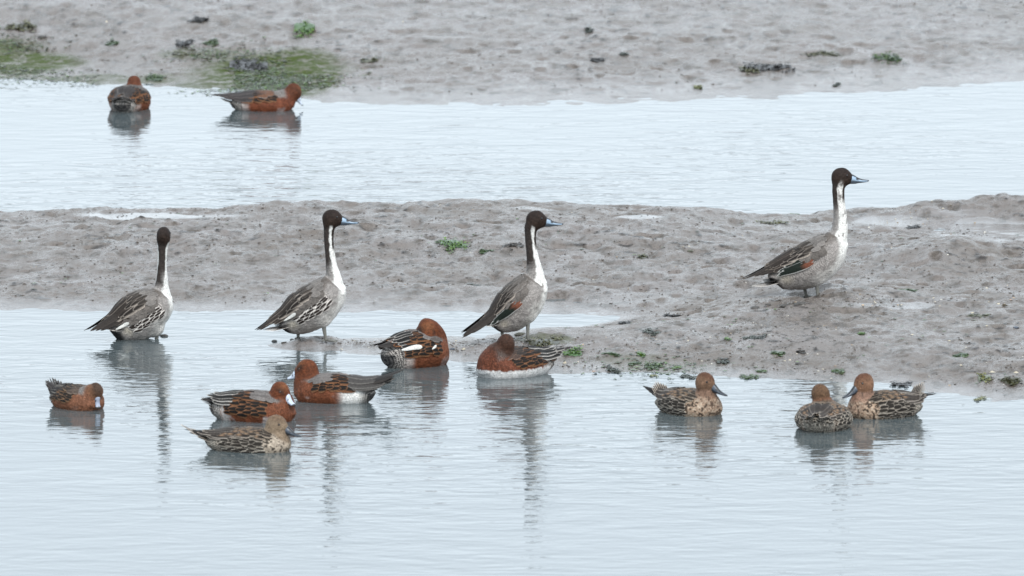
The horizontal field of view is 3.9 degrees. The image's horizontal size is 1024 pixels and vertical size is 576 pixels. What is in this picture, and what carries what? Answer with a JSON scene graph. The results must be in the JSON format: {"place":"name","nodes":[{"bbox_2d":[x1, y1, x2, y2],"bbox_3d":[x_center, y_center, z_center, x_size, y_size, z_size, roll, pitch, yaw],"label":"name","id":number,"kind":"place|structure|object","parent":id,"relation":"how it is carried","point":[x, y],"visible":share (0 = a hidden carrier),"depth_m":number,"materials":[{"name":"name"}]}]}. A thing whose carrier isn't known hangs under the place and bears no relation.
{"place":"outdoors","nodes":[
{"label":"outdoors","id":0,"kind":"place"},
{"bbox_2d":[0,78,1023,575],"bbox_3d":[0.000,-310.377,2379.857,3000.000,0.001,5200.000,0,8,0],"label":"water","id":1,"kind":"structure","parent":0,"point":[456,468],"depth_m":50.45,"materials":[{"name":"grey liquid"}]},
{"bbox_2d":[45,377,104,410],"bbox_3d":[-1.485,0.370,50.658,0.153,0.122,0.272,-7,11,-44],"label":"wigeon","id":2,"kind":"object","parent":1,"relation":"on","point":[76,397],"visible":1,"depth_m":50.58,"materials":[{"name":"brown"}]},
{"bbox_2d":[84,227,172,339],"bbox_3d":[-1.334,-0.009,52.328,0.341,0.407,0.172,-3,8,-24],"label":"standing pintail","id":3,"kind":"object","parent":1,"relation":"on","point":[142,314],"visible":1,"depth_m":52.30,"materials":[{"name":"grey"}]},
{"bbox_2d":[107,75,150,111],"bbox_3d":[-1.519,-0.751,58.967,0.184,0.154,0.319,6,9,36],"label":"wigeon","id":4,"kind":"object","parent":1,"relation":"on","point":[133,94],"visible":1,"depth_m":58.89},
{"bbox_2d":[181,415,301,452],"bbox_3d":[-0.899,0.495,49.653,0.411,0.155,0.172,1,8,8],"label":"pintail hen","id":5,"kind":"object","parent":1,"relation":"on","point":[275,433],"visible":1,"depth_m":49.60,"materials":[{"name":"brown"}]},
{"bbox_2d":[201,382,296,422],"bbox_3d":[-0.884,0.395,50.363,0.339,0.169,0.181,2,8,14],"label":"wigeon","id":6,"kind":"object","parent":1,"relation":"on","point":[257,406],"visible":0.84,"depth_m":50.30,"materials":[{"name":"brown"}]},
{"bbox_2d":[213,83,302,111],"bbox_3d":[-1.008,-0.741,58.965,0.369,0.134,0.167,-1,8,-4],"label":"wigeon","id":7,"kind":"object","parent":1,"relation":"on","point":[287,97],"visible":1,"depth_m":58.92,"materials":[{"name":"brown"}]},
{"bbox_2d":[286,359,403,403],"bbox_3d":[-0.563,0.334,50.784,0.429,0.174,0.166,2,8,17],"label":"wigeon","id":8,"kind":"object","parent":1,"relation":"on","point":[312,384],"visible":1,"depth_m":50.73,"materials":[{"name":"brown"}]},
{"bbox_2d":[373,318,448,368],"bbox_3d":[-0.358,0.202,51.671,0.306,0.195,0.196,-2,8,-18],"label":"wigeon","id":9,"kind":"object","parent":1,"relation":"on","point":[424,344],"visible":0.98,"depth_m":51.60,"materials":[{"name":"brown"}]},
{"bbox_2d":[476,334,571,378],"bbox_3d":[0.043,0.239,51.463,0.372,0.187,0.192,-5,9,-35],"label":"wigeon","id":10,"kind":"object","parent":1,"relation":"on","point":[503,356],"visible":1,"depth_m":51.36,"materials":[{"name":"brown"}]},
{"bbox_2d":[643,372,727,416],"bbox_3d":[0.594,0.363,50.536,0.192,0.177,0.312,-3,8,-24],"label":"pintail hen","id":11,"kind":"object","parent":1,"relation":"on","point":[701,399],"visible":1,"depth_m":50.44,"materials":[{"name":"brown"}]},
{"bbox_2d":[794,384,852,432],"bbox_3d":[1.043,0.418,50.141,0.197,0.172,0.327,1,8,10],"label":"pintail hen","id":12,"kind":"object","parent":1,"relation":"on","point":[823,411],"visible":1,"depth_m":50.08,"materials":[{"name":"brown"}]},
{"bbox_2d":[842,373,936,418],"bbox_3d":[1.275,0.373,50.441,0.328,0.181,0.184,0,8,-2],"label":"pintail hen","id":13,"kind":"object","parent":1,"relation":"on","point":[866,401],"visible":1,"depth_m":50.38,"materials":[{"name":"brown"}]},
{"bbox_2d":[890,380,911,386],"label":"seaweed clump","id":14,"kind":"object","parent":1,"relation":"on","point":[900,384],"visible":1,"depth_m":51.18,"materials":[{"name":"grey plant"}]},
{"bbox_2d":[973,396,986,400],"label":"seaweed clump","id":15,"kind":"object","parent":1,"relation":"on","point":[978,398],"visible":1,"depth_m":50.84,"materials":[{"name":"green plant"}]},
{"bbox_2d":[0,0,1023,401],"bbox_3d":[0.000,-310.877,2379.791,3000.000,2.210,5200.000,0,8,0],"label":"mud","id":16,"kind":"structure","parent":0,"point":[544,58],"depth_m":54.99,"materials":[{"name":"grey soil"}]},
{"bbox_2d":[5,20,37,31],"bbox_3d":[-2.005,-1.072,60.993,0.141,0.029,0.229,0,8,0],"label":"seaweed clump","id":17,"kind":"object","parent":16,"relation":"on","point":[24,25],"visible":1,"depth_m":60.96,"materials":[{"name":"plant"}]},
{"bbox_2d":[105,40,119,45],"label":"seaweed clump","id":18,"kind":"object","parent":16,"relation":"on","point":[112,43],"visible":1,"depth_m":60.60,"materials":[{"name":"green plant"}]},
{"bbox_2d":[146,73,166,81],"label":"seaweed clump","id":19,"kind":"object","parent":16,"relation":"on","point":[157,77],"visible":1,"depth_m":59.91,"materials":[{"name":"green plant"}]},
{"bbox_2d":[175,39,194,48],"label":"seaweed clump","id":20,"kind":"object","parent":16,"relation":"on","point":[185,43],"visible":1,"depth_m":60.54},
{"bbox_2d":[172,51,201,56],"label":"seaweed clump","id":21,"kind":"object","parent":16,"relation":"on","point":[185,53],"visible":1,"depth_m":60.34,"materials":[{"name":"green plant"}]},
{"bbox_2d":[187,15,209,22],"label":"seaweed clump","id":22,"kind":"object","parent":16,"relation":"on","point":[198,19],"visible":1,"depth_m":60.99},
{"bbox_2d":[203,38,218,45],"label":"seaweed clump","id":23,"kind":"object","parent":16,"relation":"on","point":[209,42],"visible":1,"depth_m":60.55,"materials":[{"name":"green plant"}]},
{"bbox_2d":[222,56,267,71],"bbox_3d":[-1.073,-0.906,60.128,0.187,0.042,0.321,0,8,0],"label":"seaweed clump","id":24,"kind":"object","parent":16,"relation":"on","point":[248,65],"visible":1,"depth_m":60.12,"materials":[{"name":"grey plant"}]},
{"bbox_2d":[293,20,314,37],"bbox_3d":[-0.847,-1.056,60.869,0.093,0.047,0.274,0,8,0],"label":"seaweed clump","id":25,"kind":"object","parent":16,"relation":"on","point":[305,27],"visible":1,"depth_m":60.88,"materials":[{"name":"green plant"}]},
{"bbox_2d":[255,209,358,341],"bbox_3d":[-0.716,-0.045,52.144,0.366,0.460,0.167,-1,8,-4],"label":"standing pintail","id":26,"kind":"object","parent":16,"relation":"on","point":[314,305],"visible":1,"depth_m":52.11,"materials":[{"name":"grey"}]},
{"bbox_2d":[360,56,378,62],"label":"seaweed clump","id":27,"kind":"object","parent":16,"relation":"on","point":[373,59],"visible":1,"depth_m":60.19,"materials":[{"name":"green plant"}]},
{"bbox_2d":[440,237,469,252],"bbox_3d":[-0.208,-0.158,54.365,0.120,0.027,0.294,0,8,0],"label":"seaweed clump","id":28,"kind":"object","parent":16,"relation":"on","point":[453,243],"visible":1,"depth_m":54.38,"materials":[{"name":"green plant"}]},
{"bbox_2d":[479,249,493,253],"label":"seaweed clump","id":29,"kind":"object","parent":16,"relation":"on","point":[482,251],"visible":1,"depth_m":54.22,"materials":[{"name":"green plant"}]},
{"bbox_2d":[0,0,1023,390],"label":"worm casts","id":30,"kind":"object","parent":16,"relation":"on","point":[578,242],"visible":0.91,"depth_m":53.86,"materials":[{"name":"grey soil"}]},
{"bbox_2d":[0,27,1023,404],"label":"algae","id":31,"kind":"object","parent":16,"relation":"on","point":[284,85],"visible":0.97,"depth_m":59.80,"materials":[{"name":"green plant"}]},
{"bbox_2d":[461,210,563,340],"bbox_3d":[0.000,-0.044,52.048,0.361,0.454,0.171,-1,8,-8],"label":"standing pintail","id":32,"kind":"object","parent":16,"relation":"on","point":[517,303],"visible":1,"depth_m":52.02,"materials":[{"name":"grey"}]},
{"bbox_2d":[501,242,525,249],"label":"seaweed clump","id":33,"kind":"object","parent":16,"relation":"on","point":[515,244],"visible":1,"depth_m":54.29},
{"bbox_2d":[514,332,525,335],"bbox_3d":[0.029,0.164,52.284,0.044,0.018,0.036,0,8,0],"label":"stone","id":34,"kind":"object","parent":16,"relation":"on","point":[519,333],"visible":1,"depth_m":52.27,"materials":[{"name":"grey stone"}]},
{"bbox_2d":[527,335,564,346],"bbox_3d":[0.116,0.185,52.040,0.137,0.018,0.211,0,8,0],"label":"seaweed clump","id":35,"kind":"object","parent":16,"relation":"on","point":[543,341],"visible":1,"depth_m":52.02,"materials":[{"name":"green plant"}]},
{"bbox_2d":[563,345,583,356],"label":"seaweed clump","id":36,"kind":"object","parent":16,"relation":"on","point":[572,352],"visible":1,"depth_m":51.83,"materials":[{"name":"green plant"}]},
{"bbox_2d":[584,27,593,32],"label":"seaweed clump","id":37,"kind":"object","parent":16,"relation":"on","point":[588,30],"visible":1,"depth_m":60.93,"materials":[{"name":"grey plant"}]},
{"bbox_2d":[590,57,607,61],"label":"seaweed clump","id":38,"kind":"object","parent":16,"relation":"on","point":[599,59],"visible":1,"depth_m":60.23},
{"bbox_2d":[606,364,621,372],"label":"seaweed clump","id":39,"kind":"object","parent":16,"relation":"on","point":[612,369],"visible":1,"depth_m":51.53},
{"bbox_2d":[628,361,641,364],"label":"seaweed clump","id":40,"kind":"object","parent":16,"relation":"on","point":[633,363],"visible":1,"depth_m":51.64,"materials":[{"name":"green plant"}]},
{"bbox_2d":[637,351,644,356],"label":"seaweed clump","id":41,"kind":"object","parent":16,"relation":"on","point":[640,353],"visible":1,"depth_m":51.77,"materials":[{"name":"green plant"}]},
{"bbox_2d":[637,254,647,258],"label":"seaweed clump","id":42,"kind":"object","parent":16,"relation":"on","point":[640,256],"visible":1,"depth_m":54.18,"materials":[{"name":"grey plant"}]},
{"bbox_2d":[637,328,661,334],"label":"seaweed clump","id":43,"kind":"object","parent":16,"relation":"on","point":[651,331],"visible":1,"depth_m":52.17,"materials":[{"name":"grey plant"}]},
{"bbox_2d":[644,361,662,368],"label":"seaweed clump","id":44,"kind":"object","parent":16,"relation":"on","point":[652,365],"visible":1,"depth_m":51.60,"materials":[{"name":"green plant"}]},
{"bbox_2d":[662,313,678,316],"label":"seaweed clump","id":45,"kind":"object","parent":16,"relation":"on","point":[668,315],"visible":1,"depth_m":52.87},
{"bbox_2d":[692,85,702,88],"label":"seaweed clump","id":46,"kind":"object","parent":16,"relation":"on","point":[697,86],"visible":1,"depth_m":59.61,"materials":[{"name":"green plant"}]},
{"bbox_2d":[716,357,730,364],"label":"seaweed clump","id":47,"kind":"object","parent":16,"relation":"on","point":[723,361],"visible":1,"depth_m":51.66,"materials":[{"name":"green plant"}]},
{"bbox_2d":[739,66,758,73],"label":"seaweed clump","id":48,"kind":"object","parent":16,"relation":"on","point":[747,70],"visible":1,"depth_m":60.04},
{"bbox_2d":[739,374,760,378],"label":"seaweed clump","id":49,"kind":"object","parent":16,"relation":"on","point":[752,376],"visible":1,"depth_m":51.37,"materials":[{"name":"green plant"}]},
{"bbox_2d":[741,62,795,72],"bbox_3d":[1.031,-0.890,60.112,0.222,0.023,0.245,0,8,0],"label":"seaweed clump","id":50,"kind":"object","parent":16,"relation":"on","point":[766,67],"visible":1,"depth_m":60.10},
{"bbox_2d":[771,350,785,355],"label":"seaweed clump","id":51,"kind":"object","parent":16,"relation":"on","point":[778,353],"visible":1,"depth_m":51.77,"materials":[{"name":"green plant"}]},
{"bbox_2d":[793,302,805,304],"bbox_3d":[1.017,0.058,52.765,0.049,0.020,0.039,0,8,0],"label":"stone","id":52,"kind":"object","parent":16,"relation":"on","point":[798,303],"visible":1,"depth_m":52.75,"materials":[{"name":"grey stone"}]},
{"bbox_2d":[743,168,868,296],"bbox_3d":[1.043,-0.194,53.026,0.451,0.468,0.176,-1,8,-6],"label":"standing pintail","id":53,"kind":"object","parent":16,"relation":"on","point":[816,261],"visible":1,"depth_m":52.99,"materials":[{"name":"grey"}]},
{"bbox_2d":[799,50,841,55],"bbox_3d":[1.253,-0.948,60.490,0.179,0.024,0.105,-2,8,-17],"label":"seaweed clump","id":54,"kind":"object","parent":16,"relation":"on","point":[825,52],"visible":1,"depth_m":60.49,"materials":[{"name":"green plant"}]},
{"bbox_2d":[831,369,844,373],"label":"seaweed clump","id":55,"kind":"object","parent":16,"relation":"on","point":[838,370],"visible":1,"depth_m":51.45,"materials":[{"name":"green plant"}]},
{"bbox_2d":[871,51,907,63],"bbox_3d":[1.522,-0.932,60.407,0.152,0.028,0.263,0,8,0],"label":"seaweed clump","id":56,"kind":"object","parent":16,"relation":"on","point":[887,56],"visible":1,"depth_m":60.40,"materials":[{"name":"green plant"}]},
{"bbox_2d":[953,353,968,356],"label":"seaweed clump","id":57,"kind":"object","parent":16,"relation":"on","point":[961,355],"visible":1,"depth_m":51.67,"materials":[{"name":"green plant"}]},
{"bbox_2d":[977,373,993,382],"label":"seaweed clump","id":58,"kind":"object","parent":16,"relation":"on","point":[983,377],"visible":1,"depth_m":51.21,"materials":[{"name":"green plant"}]},
{"bbox_2d":[999,376,1022,385],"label":"seaweed clump","id":59,"kind":"object","parent":16,"relation":"on","point":[1012,381],"visible":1,"depth_m":51.17,"materials":[{"name":"green plant"}]},
{"bbox_2d":[36,200,1022,384],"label":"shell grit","id":60,"kind":"object","parent":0,"point":[746,282],"visible":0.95,"depth_m":52.74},
{"bbox_2d":[601,352,620,355],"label":"seaweed clump","id":61,"kind":"object","parent":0,"point":[613,353],"visible":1,"depth_m":51.79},
{"bbox_2d":[619,321,631,323],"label":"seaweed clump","id":62,"kind":"object","parent":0,"point":[624,322],"visible":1,"depth_m":52.65,"materials":[{"name":"grey plant"}]},
{"bbox_2d":[678,374,696,378],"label":"seaweed clump","id":63,"kind":"object","parent":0,"point":[687,376],"visible":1,"depth_m":51.38,"materials":[{"name":"grey plant"}]},
{"bbox_2d":[742,334,766,338],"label":"seaweed clump","id":64,"kind":"object","parent":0,"point":[754,337],"visible":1,"depth_m":52.02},
{"bbox_2d":[755,220,790,224],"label":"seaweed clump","id":65,"kind":"object","parent":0,"point":[774,222],"visible":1,"depth_m":55.23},
{"bbox_2d":[905,224,921,228],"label":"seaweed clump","id":66,"kind":"object","parent":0,"point":[915,226],"visible":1,"depth_m":55.30,"materials":[{"name":"grey plant"}]},
{"bbox_2d":[969,313,990,317],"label":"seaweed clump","id":67,"kind":"object","parent":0,"point":[977,314],"visible":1,"depth_m":52.55,"materials":[{"name":"grey plant"}]}
]}

